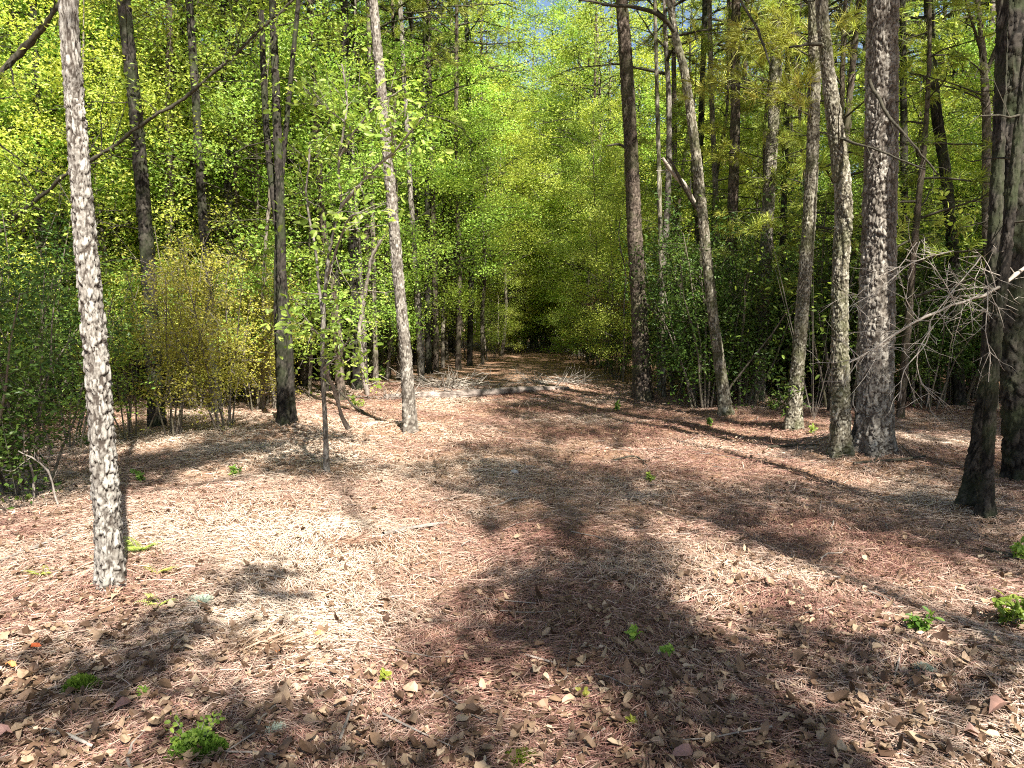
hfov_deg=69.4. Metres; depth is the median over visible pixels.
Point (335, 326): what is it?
sapling
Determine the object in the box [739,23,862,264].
pine tree
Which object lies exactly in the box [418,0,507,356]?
pine tree
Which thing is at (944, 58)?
hardwood tree
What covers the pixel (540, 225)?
hardwood tree
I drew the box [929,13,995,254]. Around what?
hardwood tree
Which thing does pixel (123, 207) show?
hardwood tree
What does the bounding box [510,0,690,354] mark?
hardwood tree
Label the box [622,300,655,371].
bush
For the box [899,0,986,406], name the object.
pine tree
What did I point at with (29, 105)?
hardwood tree
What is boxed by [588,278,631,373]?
bush
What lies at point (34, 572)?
fern
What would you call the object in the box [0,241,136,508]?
bush
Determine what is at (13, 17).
pine tree
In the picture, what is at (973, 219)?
hardwood tree
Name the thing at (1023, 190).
hardwood tree
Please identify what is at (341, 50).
hardwood tree
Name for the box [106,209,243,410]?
bush
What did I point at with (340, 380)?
tree
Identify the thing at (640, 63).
hardwood tree
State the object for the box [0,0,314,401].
hardwood tree
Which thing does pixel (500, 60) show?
hardwood tree
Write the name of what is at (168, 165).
hardwood tree
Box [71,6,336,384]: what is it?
hardwood tree
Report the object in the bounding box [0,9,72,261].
hardwood tree
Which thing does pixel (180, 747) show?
moss clump
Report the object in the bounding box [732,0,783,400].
pine tree
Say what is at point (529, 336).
bush
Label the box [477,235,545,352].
hardwood tree
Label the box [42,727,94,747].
stick
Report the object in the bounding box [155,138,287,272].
hardwood tree
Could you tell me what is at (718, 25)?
pine tree
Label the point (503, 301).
hardwood tree
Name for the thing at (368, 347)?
bush
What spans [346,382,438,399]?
brush pile
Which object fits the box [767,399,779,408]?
seedling
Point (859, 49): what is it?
pine tree
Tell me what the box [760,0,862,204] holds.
pine tree
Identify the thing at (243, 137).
hardwood tree
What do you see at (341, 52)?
hardwood tree
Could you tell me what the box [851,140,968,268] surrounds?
hardwood tree
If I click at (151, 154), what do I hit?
hardwood tree
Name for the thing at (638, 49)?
hardwood tree
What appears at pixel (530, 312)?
hardwood tree
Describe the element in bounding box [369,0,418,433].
pine tree
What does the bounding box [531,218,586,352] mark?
hardwood tree
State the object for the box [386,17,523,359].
hardwood tree
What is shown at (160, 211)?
hardwood tree
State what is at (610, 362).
bush
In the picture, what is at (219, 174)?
hardwood tree
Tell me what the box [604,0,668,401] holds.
pine tree
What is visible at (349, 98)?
pine tree
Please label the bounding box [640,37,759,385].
pine tree
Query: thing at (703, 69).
pine tree
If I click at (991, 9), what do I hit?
pine tree
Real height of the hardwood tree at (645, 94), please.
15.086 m
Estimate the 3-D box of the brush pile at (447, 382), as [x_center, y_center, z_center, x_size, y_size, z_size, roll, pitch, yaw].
[-1.423,-0.098,16.128,2.856,1.039,1.825,0,5,0]
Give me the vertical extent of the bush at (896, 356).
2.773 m
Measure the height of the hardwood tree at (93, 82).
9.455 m
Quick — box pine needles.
[0,380,1023,767]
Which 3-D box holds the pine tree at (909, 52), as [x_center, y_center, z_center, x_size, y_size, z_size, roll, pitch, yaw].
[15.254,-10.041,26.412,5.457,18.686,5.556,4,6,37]
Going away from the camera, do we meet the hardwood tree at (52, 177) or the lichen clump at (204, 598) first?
the lichen clump at (204, 598)
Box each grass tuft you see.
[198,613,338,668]
[314,529,390,548]
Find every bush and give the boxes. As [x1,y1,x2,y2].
[0,185,106,427]
[0,190,72,377]
[0,220,171,496]
[0,235,121,446]
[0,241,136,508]
[0,253,173,449]
[0,412,44,502]
[12,223,161,392]
[28,283,204,439]
[38,277,124,399]
[104,206,259,436]
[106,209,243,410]
[111,223,274,433]
[115,261,161,386]
[123,207,273,407]
[181,239,306,383]
[190,213,313,405]
[195,248,313,410]
[261,248,346,377]
[298,250,398,380]
[305,277,395,370]
[315,275,392,377]
[378,311,396,362]
[477,310,511,357]
[503,295,547,349]
[511,307,546,351]
[519,293,573,347]
[523,291,547,346]
[523,300,540,348]
[524,303,558,348]
[528,303,567,352]
[550,298,573,349]
[551,299,604,359]
[559,282,611,365]
[578,302,631,367]
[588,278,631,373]
[588,310,649,379]
[611,281,651,368]
[612,181,779,394]
[612,185,854,409]
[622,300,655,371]
[645,226,759,402]
[647,264,776,387]
[650,205,858,397]
[659,212,830,406]
[723,225,810,388]
[731,141,949,408]
[752,213,855,387]
[755,250,858,391]
[772,185,982,396]
[785,268,827,381]
[805,218,909,383]
[809,230,944,406]
[849,271,922,388]
[894,220,984,411]
[897,225,983,401]
[897,247,981,383]
[905,212,1000,399]
[914,251,983,389]
[922,246,981,387]
[961,213,1000,381]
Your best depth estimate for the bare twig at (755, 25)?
8.03 m
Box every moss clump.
[59,672,102,695]
[163,727,230,767]
[256,720,290,741]
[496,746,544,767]
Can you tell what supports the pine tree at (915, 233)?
on the ground at (534, 361)
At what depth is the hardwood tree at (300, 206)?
17.57 m
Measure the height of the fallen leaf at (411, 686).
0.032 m
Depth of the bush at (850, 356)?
12.41 m
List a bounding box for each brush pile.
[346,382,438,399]
[376,359,511,389]
[497,363,607,385]
[553,330,616,356]
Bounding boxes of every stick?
[0,531,68,562]
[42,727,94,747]
[325,361,349,429]
[381,521,447,535]
[610,455,648,464]
[768,443,818,447]
[853,442,925,463]
[893,651,900,679]
[979,544,1023,560]
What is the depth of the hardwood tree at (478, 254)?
38.22 m
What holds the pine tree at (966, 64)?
on the ground at (534, 361)
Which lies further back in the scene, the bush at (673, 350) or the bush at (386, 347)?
the bush at (386, 347)
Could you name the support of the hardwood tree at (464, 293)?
on the ground at (534, 361)
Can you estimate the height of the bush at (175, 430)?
2.932 m
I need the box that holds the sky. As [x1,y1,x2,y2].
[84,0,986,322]
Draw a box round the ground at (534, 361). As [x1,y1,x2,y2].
[0,323,1023,767]
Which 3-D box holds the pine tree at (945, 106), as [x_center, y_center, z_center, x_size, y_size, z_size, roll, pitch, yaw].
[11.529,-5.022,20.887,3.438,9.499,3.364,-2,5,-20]
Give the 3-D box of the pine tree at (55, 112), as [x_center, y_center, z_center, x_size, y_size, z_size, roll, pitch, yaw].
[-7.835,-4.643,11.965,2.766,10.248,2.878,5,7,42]
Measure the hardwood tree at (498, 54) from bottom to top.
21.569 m
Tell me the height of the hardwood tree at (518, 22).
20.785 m
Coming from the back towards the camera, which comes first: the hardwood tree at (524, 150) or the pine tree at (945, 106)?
the hardwood tree at (524, 150)
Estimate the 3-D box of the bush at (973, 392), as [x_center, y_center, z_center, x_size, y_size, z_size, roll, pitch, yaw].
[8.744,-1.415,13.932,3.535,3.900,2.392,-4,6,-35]
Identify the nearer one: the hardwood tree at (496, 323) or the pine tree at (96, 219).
the pine tree at (96, 219)
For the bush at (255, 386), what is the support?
on the ground at (534, 361)
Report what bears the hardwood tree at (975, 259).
on the ground at (534, 361)
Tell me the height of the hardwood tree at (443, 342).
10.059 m
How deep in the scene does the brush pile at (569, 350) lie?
30.64 m
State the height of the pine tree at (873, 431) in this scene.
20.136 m
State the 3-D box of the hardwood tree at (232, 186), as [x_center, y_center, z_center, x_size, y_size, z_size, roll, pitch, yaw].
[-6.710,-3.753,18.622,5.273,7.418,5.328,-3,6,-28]
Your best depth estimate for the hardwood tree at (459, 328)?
21.41 m
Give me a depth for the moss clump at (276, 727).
2.74 m
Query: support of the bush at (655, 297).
on the ground at (534, 361)
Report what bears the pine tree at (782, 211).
on the ground at (534, 361)
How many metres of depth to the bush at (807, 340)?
14.71 m
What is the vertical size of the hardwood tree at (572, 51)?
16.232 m
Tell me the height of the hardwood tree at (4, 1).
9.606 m
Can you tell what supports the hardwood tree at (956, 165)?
on the ground at (534, 361)
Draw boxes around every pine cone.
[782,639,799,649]
[822,574,832,579]
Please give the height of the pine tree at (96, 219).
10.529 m
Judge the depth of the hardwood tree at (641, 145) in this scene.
33.55 m
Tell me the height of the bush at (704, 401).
4.074 m
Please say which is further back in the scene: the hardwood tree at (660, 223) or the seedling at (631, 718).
the hardwood tree at (660, 223)
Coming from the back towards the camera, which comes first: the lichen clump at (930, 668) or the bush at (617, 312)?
the bush at (617, 312)
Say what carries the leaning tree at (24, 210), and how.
on the ground at (534, 361)
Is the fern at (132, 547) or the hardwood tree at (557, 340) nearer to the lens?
the fern at (132, 547)
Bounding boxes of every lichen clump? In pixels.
[186,594,213,608]
[910,661,938,675]
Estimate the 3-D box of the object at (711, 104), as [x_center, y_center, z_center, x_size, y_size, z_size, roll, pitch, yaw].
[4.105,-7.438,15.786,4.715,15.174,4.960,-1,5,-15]
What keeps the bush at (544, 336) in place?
on the ground at (534, 361)
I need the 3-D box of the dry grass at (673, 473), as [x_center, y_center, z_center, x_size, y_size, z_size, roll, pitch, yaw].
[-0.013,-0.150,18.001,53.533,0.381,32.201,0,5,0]
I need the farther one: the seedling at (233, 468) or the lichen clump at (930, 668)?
the seedling at (233, 468)
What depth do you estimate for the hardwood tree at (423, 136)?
24.55 m
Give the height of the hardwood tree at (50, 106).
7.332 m
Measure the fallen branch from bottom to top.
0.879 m
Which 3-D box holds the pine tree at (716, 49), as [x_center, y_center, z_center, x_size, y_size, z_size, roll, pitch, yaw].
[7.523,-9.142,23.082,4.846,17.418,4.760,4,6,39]
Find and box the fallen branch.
[313,378,388,420]
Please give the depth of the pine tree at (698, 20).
24.97 m
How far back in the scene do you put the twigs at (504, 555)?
4.43 m
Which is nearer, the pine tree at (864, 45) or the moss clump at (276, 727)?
the moss clump at (276, 727)
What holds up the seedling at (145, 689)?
on the ground at (534, 361)
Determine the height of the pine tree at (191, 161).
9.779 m
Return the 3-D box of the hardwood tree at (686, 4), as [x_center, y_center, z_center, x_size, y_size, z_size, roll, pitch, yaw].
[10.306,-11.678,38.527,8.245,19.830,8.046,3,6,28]
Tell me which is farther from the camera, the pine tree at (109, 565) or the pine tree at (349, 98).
the pine tree at (349, 98)
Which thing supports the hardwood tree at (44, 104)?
on the ground at (534, 361)
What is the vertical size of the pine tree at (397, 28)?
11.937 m
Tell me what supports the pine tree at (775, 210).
on the ground at (534, 361)
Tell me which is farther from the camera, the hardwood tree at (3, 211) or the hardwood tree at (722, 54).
the hardwood tree at (722, 54)
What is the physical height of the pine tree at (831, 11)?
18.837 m
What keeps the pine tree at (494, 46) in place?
on the ground at (534, 361)
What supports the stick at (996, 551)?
on the ground at (534, 361)
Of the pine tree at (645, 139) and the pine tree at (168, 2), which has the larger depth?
the pine tree at (645, 139)
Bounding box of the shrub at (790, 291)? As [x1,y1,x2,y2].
[700,144,959,419]
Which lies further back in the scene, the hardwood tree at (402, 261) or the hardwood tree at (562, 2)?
the hardwood tree at (562, 2)
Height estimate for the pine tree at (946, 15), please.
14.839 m
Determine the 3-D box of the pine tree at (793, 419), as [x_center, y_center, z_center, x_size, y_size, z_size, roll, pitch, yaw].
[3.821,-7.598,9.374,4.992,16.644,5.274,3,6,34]
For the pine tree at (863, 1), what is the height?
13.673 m
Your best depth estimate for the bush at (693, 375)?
13.54 m
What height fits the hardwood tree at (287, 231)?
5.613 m
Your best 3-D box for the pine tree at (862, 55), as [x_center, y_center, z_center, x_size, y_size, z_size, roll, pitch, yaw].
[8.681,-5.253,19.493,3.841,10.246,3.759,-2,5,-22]
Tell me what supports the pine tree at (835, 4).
on the ground at (534, 361)
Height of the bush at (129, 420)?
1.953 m
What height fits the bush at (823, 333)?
4.449 m
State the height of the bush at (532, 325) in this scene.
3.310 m
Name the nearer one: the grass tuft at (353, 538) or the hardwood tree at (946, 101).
the grass tuft at (353, 538)
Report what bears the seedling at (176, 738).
on the ground at (534, 361)
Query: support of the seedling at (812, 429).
on the ground at (534, 361)
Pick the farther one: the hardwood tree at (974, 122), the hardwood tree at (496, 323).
the hardwood tree at (496, 323)
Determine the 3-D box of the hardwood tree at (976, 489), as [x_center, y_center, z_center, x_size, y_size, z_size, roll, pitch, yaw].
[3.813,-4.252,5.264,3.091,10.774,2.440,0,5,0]
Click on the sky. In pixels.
(546, 3)
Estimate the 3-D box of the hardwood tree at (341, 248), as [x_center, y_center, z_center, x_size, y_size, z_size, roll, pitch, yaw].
[-3.672,-3.452,16.037,5.019,7.192,5.070,2,6,26]
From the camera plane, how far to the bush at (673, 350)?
15.98 m
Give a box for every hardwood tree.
[0,0,107,340]
[0,0,108,409]
[0,0,161,406]
[0,0,220,407]
[0,0,223,373]
[0,0,236,382]
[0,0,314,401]
[0,1,143,367]
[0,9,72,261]
[0,33,50,301]
[0,70,110,395]
[0,73,164,341]
[0,115,30,367]
[1,56,186,303]
[1,124,110,275]
[2,0,273,359]
[7,47,225,341]
[7,48,182,295]
[28,0,318,403]
[33,0,393,398]
[45,74,221,308]
[65,90,220,375]
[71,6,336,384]
[85,3,183,367]
[89,0,431,407]
[100,0,342,362]
[103,33,247,343]
[110,54,297,381]
[113,0,392,393]
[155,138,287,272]
[156,162,246,349]
[160,74,325,304]
[179,0,436,375]
[180,15,307,266]
[181,20,455,397]
[183,155,349,351]
[184,6,255,397]
[184,109,342,341]
[185,93,406,285]
[193,1,431,377]
[218,0,440,355]
[239,53,458,383]
[262,3,525,380]
[268,108,387,372]
[282,0,463,259]
[284,52,495,377]
[285,34,483,368]
[287,106,477,365]
[288,125,434,337]
[303,200,451,345]
[330,0,511,355]
[336,0,553,369]
[347,73,556,346]
[359,0,428,384]
[359,0,487,361]
[360,0,564,361]
[365,0,528,364]
[376,29,533,367]
[376,57,551,368]
[386,0,451,381]
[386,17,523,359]
[411,207,510,329]
[413,0,550,365]
[418,54,556,364]
[421,163,509,358]
[422,0,571,354]
[431,70,514,311]
[433,54,521,321]
[436,4,536,318]
[436,82,567,355]
[439,196,536,359]
[443,78,513,329]
[460,97,557,349]
[463,83,574,347]
[463,156,559,352]
[463,247,534,350]
[464,0,573,344]
[464,220,543,355]
[465,100,565,352]
[467,127,569,347]
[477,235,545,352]
[478,0,684,357]
[489,238,552,350]
[490,10,597,168]
[494,50,525,102]
[494,137,566,335]
[503,0,615,252]
[503,0,640,289]
[506,7,646,353]
[509,4,640,349]
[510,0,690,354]
[514,94,577,346]
[517,146,652,362]
[518,0,677,309]
[520,58,582,112]
[523,52,647,330]
[523,102,604,327]
[524,90,670,368]
[526,100,620,284]
[526,158,649,355]
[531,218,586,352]
[533,92,657,358]
[541,141,680,369]
[542,227,583,352]
[550,213,620,360]
[553,198,655,375]
[555,20,756,330]
[557,150,689,381]
[562,0,706,283]
[562,71,665,248]
[578,0,734,416]
[582,82,693,289]
[589,47,779,321]
[597,42,670,347]
[606,83,749,302]
[608,0,740,269]
[608,99,780,348]
[618,0,678,396]
[626,99,797,335]
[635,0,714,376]
[647,0,767,242]
[652,3,864,237]
[655,93,759,211]
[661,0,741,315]
[669,70,849,378]
[677,0,858,274]
[684,55,798,221]
[689,62,858,264]
[696,43,944,347]
[772,102,939,351]
[780,0,911,401]
[789,0,944,459]
[798,84,950,262]
[821,29,993,386]
[821,75,981,349]
[822,2,973,262]
[825,10,977,182]
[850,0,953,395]
[851,0,999,409]
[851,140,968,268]
[854,0,995,246]
[857,12,995,362]
[858,0,995,240]
[899,5,988,230]
[916,65,981,240]
[922,84,992,268]
[926,167,981,306]
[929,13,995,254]
[938,55,1023,320]
[947,66,993,368]
[954,0,1023,519]
[955,107,992,195]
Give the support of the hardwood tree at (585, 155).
on the ground at (534, 361)
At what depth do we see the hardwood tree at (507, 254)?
29.08 m
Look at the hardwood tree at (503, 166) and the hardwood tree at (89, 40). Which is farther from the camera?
the hardwood tree at (503, 166)
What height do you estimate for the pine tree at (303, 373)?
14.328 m
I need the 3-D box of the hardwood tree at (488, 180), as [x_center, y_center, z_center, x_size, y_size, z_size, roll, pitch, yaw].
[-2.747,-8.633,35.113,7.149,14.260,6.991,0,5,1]
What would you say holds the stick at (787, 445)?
on the ground at (534, 361)
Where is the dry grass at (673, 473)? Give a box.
[3,351,1023,718]
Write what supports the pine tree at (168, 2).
on the ground at (534, 361)
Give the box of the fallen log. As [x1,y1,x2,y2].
[384,375,568,398]
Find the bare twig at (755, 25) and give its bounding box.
[740,0,774,65]
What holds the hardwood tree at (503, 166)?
on the ground at (534, 361)
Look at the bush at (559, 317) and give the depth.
38.62 m
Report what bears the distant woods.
on the ground at (534, 361)
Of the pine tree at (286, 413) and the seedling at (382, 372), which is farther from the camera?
the seedling at (382, 372)
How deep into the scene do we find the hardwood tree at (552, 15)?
37.32 m
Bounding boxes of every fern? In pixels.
[23,565,51,575]
[123,536,163,551]
[135,593,178,605]
[136,565,176,573]
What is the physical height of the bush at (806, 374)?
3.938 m
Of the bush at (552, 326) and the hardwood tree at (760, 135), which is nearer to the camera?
the hardwood tree at (760, 135)
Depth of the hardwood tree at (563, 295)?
26.10 m
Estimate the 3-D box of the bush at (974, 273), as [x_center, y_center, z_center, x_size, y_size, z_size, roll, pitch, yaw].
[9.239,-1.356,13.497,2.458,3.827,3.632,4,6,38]
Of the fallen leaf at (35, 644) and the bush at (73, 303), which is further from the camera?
the bush at (73, 303)
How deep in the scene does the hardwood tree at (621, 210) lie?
17.27 m
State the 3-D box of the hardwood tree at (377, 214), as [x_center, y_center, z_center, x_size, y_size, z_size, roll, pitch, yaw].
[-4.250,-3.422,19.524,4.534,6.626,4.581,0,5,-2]
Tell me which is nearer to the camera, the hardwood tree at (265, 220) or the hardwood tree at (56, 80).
the hardwood tree at (56, 80)
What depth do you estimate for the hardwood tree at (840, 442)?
7.76 m
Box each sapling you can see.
[250,40,467,472]
[330,218,403,394]
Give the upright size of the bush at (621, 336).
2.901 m
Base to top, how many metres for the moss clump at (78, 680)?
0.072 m
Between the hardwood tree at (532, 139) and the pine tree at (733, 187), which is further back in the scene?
the hardwood tree at (532, 139)
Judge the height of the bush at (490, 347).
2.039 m
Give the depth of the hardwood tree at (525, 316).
34.86 m
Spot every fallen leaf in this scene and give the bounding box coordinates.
[0,724,11,734]
[5,660,16,666]
[30,643,40,647]
[113,696,131,709]
[318,706,326,712]
[403,681,417,691]
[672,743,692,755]
[964,722,987,740]
[989,695,1011,712]
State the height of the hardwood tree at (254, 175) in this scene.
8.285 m
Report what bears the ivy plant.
on the ground at (534, 361)
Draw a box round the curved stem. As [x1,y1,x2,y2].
[6,437,61,507]
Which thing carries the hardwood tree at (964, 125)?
on the ground at (534, 361)
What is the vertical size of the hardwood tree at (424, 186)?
8.436 m
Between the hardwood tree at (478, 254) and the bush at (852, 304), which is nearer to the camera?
the bush at (852, 304)
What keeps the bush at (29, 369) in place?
on the ground at (534, 361)
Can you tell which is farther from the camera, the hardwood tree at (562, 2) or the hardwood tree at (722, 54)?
the hardwood tree at (562, 2)
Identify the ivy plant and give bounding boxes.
[767,367,819,417]
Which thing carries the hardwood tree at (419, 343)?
on the ground at (534, 361)
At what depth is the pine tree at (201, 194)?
10.91 m
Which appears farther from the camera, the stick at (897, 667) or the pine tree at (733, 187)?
the pine tree at (733, 187)
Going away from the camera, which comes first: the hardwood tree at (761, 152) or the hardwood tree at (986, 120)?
the hardwood tree at (986, 120)
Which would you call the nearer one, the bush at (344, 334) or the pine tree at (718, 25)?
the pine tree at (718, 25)
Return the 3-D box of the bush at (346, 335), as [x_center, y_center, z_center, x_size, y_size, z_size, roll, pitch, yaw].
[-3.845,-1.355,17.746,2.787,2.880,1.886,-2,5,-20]
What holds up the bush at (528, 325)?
on the ground at (534, 361)
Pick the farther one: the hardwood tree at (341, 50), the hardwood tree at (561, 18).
the hardwood tree at (561, 18)
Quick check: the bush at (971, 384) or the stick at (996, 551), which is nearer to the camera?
the stick at (996, 551)
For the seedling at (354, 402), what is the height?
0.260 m
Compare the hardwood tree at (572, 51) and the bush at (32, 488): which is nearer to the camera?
the bush at (32, 488)
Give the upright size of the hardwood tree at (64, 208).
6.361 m
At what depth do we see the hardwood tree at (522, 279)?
38.52 m
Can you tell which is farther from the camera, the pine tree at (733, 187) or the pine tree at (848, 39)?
the pine tree at (848, 39)
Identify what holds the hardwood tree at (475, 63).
on the ground at (534, 361)
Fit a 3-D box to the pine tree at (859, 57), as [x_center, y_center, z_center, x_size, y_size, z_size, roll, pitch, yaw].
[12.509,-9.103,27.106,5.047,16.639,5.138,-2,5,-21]
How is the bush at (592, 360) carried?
on the ground at (534, 361)
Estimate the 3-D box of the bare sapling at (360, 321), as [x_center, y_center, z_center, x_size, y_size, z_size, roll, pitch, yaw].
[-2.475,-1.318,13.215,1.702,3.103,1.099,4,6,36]
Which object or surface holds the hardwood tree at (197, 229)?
on the ground at (534, 361)
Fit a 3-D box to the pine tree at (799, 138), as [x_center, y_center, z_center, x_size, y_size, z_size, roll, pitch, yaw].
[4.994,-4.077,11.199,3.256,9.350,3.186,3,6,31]
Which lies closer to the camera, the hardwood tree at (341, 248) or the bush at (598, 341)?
the hardwood tree at (341, 248)
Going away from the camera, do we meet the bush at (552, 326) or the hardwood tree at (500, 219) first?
the hardwood tree at (500, 219)
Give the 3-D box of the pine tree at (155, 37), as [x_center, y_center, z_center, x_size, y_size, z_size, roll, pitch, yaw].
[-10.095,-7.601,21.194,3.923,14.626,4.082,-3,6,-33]
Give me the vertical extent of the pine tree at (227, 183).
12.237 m
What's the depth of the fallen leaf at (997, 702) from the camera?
2.87 m
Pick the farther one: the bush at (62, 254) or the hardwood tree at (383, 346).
the hardwood tree at (383, 346)
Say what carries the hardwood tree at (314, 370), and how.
on the ground at (534, 361)
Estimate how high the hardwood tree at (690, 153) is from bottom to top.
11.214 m
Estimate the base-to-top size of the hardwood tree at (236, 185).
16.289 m
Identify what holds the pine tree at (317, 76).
on the ground at (534, 361)
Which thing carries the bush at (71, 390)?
on the ground at (534, 361)
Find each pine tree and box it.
[0,0,134,404]
[3,0,210,399]
[6,0,102,391]
[33,0,224,427]
[58,0,126,591]
[84,0,265,394]
[105,0,256,397]
[109,49,196,393]
[114,0,215,364]
[117,0,178,402]
[117,0,260,397]
[135,0,241,412]
[160,0,316,401]
[177,0,344,308]
[178,0,370,392]
[204,0,350,426]
[238,8,308,386]
[242,0,345,391]
[257,0,400,386]
[260,0,410,383]
[265,7,365,359]
[278,0,451,381]
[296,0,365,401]
[329,0,456,389]
[336,0,467,379]
[340,0,485,373]
[357,0,487,373]
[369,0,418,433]
[381,0,465,371]
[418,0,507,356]
[435,5,503,352]
[438,0,542,357]
[549,0,742,391]
[585,0,729,381]
[597,0,753,275]
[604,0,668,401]
[625,0,818,380]
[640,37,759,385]
[642,0,770,236]
[668,0,799,188]
[668,0,862,394]
[672,0,864,430]
[686,0,805,280]
[686,0,858,321]
[687,0,798,391]
[707,19,827,273]
[711,0,934,396]
[723,1,861,379]
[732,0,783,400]
[735,0,956,411]
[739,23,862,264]
[742,1,852,209]
[746,0,866,266]
[747,0,864,117]
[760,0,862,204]
[773,0,823,392]
[784,0,912,208]
[791,0,994,418]
[795,2,915,200]
[802,0,945,263]
[819,0,994,385]
[820,5,912,202]
[827,19,948,269]
[831,0,989,273]
[850,28,980,275]
[851,0,943,457]
[852,0,936,340]
[865,1,960,101]
[898,1,995,235]
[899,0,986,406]
[899,0,988,250]
[906,0,995,130]
[910,0,996,386]
[940,0,1023,482]
[946,1,995,131]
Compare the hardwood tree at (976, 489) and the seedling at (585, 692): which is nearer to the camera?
the seedling at (585, 692)
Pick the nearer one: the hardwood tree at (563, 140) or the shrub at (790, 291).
the shrub at (790, 291)
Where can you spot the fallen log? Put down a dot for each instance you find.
(445, 393)
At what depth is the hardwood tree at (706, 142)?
22.81 m
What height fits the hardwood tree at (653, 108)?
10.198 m
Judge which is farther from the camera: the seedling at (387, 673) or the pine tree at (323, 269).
the pine tree at (323, 269)
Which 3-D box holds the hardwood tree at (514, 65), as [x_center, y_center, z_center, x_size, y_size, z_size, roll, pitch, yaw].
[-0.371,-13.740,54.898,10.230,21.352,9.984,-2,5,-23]
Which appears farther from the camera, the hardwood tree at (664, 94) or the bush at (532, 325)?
the bush at (532, 325)
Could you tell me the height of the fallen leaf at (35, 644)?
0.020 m
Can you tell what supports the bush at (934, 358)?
on the ground at (534, 361)
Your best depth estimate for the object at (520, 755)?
2.57 m
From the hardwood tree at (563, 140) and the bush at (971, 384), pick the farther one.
the hardwood tree at (563, 140)
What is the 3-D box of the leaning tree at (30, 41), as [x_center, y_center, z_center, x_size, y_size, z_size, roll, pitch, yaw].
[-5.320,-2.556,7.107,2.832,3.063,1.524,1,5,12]
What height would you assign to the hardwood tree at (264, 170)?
7.185 m
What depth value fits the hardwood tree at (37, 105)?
11.35 m
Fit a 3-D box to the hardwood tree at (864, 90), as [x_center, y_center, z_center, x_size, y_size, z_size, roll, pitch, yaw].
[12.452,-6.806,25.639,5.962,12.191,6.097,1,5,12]
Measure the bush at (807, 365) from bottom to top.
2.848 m
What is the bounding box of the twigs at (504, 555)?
[0,365,1023,767]
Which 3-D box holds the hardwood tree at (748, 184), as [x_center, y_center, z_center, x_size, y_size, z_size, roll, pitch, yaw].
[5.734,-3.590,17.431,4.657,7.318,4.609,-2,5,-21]
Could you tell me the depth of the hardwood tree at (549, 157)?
41.09 m
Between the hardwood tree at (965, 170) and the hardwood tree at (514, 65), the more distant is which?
the hardwood tree at (514, 65)
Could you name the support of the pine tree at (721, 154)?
on the ground at (534, 361)
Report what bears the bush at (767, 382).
on the ground at (534, 361)
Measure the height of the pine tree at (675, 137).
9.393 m
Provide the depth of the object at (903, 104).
13.82 m
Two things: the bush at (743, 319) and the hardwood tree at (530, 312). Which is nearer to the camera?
the bush at (743, 319)
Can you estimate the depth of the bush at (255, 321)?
11.89 m
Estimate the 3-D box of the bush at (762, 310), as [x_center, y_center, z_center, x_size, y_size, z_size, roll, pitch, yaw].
[4.637,-1.571,13.906,3.368,3.797,3.489,-4,7,-42]
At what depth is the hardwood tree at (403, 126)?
26.27 m
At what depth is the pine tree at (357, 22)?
15.34 m
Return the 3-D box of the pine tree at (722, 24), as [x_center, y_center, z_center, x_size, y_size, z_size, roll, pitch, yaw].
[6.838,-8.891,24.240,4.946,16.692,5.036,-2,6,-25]
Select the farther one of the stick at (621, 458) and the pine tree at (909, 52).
the pine tree at (909, 52)
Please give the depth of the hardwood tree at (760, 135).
16.06 m
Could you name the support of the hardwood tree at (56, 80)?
on the ground at (534, 361)
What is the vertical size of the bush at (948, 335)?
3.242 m
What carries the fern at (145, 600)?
on the ground at (534, 361)
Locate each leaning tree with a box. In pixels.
[0,0,131,202]
[0,0,342,263]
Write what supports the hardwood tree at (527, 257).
on the ground at (534, 361)
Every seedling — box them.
[130,469,145,482]
[136,685,151,698]
[164,709,225,746]
[229,464,241,475]
[348,394,364,406]
[378,366,385,379]
[378,667,392,684]
[575,687,589,698]
[614,400,620,410]
[624,624,641,641]
[625,713,636,728]
[646,471,655,481]
[658,643,674,657]
[706,417,712,425]
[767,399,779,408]
[808,423,817,433]
[902,606,944,634]
[992,588,1023,628]
[1009,536,1023,559]
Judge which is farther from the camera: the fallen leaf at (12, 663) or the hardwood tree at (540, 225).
the hardwood tree at (540, 225)
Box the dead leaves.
[0,227,1023,767]
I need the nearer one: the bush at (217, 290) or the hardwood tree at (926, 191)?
the bush at (217, 290)
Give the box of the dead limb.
[656,157,695,202]
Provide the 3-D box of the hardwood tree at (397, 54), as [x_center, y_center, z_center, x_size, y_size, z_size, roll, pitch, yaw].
[-2.734,-4.389,17.350,4.231,8.910,5.362,4,6,37]
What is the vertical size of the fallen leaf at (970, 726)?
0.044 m
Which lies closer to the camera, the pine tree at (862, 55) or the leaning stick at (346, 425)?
the leaning stick at (346, 425)
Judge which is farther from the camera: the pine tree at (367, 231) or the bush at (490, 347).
the bush at (490, 347)
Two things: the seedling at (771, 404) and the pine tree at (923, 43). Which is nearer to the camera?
the seedling at (771, 404)
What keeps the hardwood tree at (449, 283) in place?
on the ground at (534, 361)
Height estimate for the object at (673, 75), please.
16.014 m
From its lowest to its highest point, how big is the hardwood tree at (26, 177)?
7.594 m
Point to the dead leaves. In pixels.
(470, 707)
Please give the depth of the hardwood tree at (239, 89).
21.28 m
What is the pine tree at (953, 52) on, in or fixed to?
on the ground at (534, 361)
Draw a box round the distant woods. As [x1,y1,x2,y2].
[197,29,977,339]
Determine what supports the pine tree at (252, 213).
on the ground at (534, 361)
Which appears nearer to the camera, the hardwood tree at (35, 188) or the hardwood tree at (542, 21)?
the hardwood tree at (35, 188)

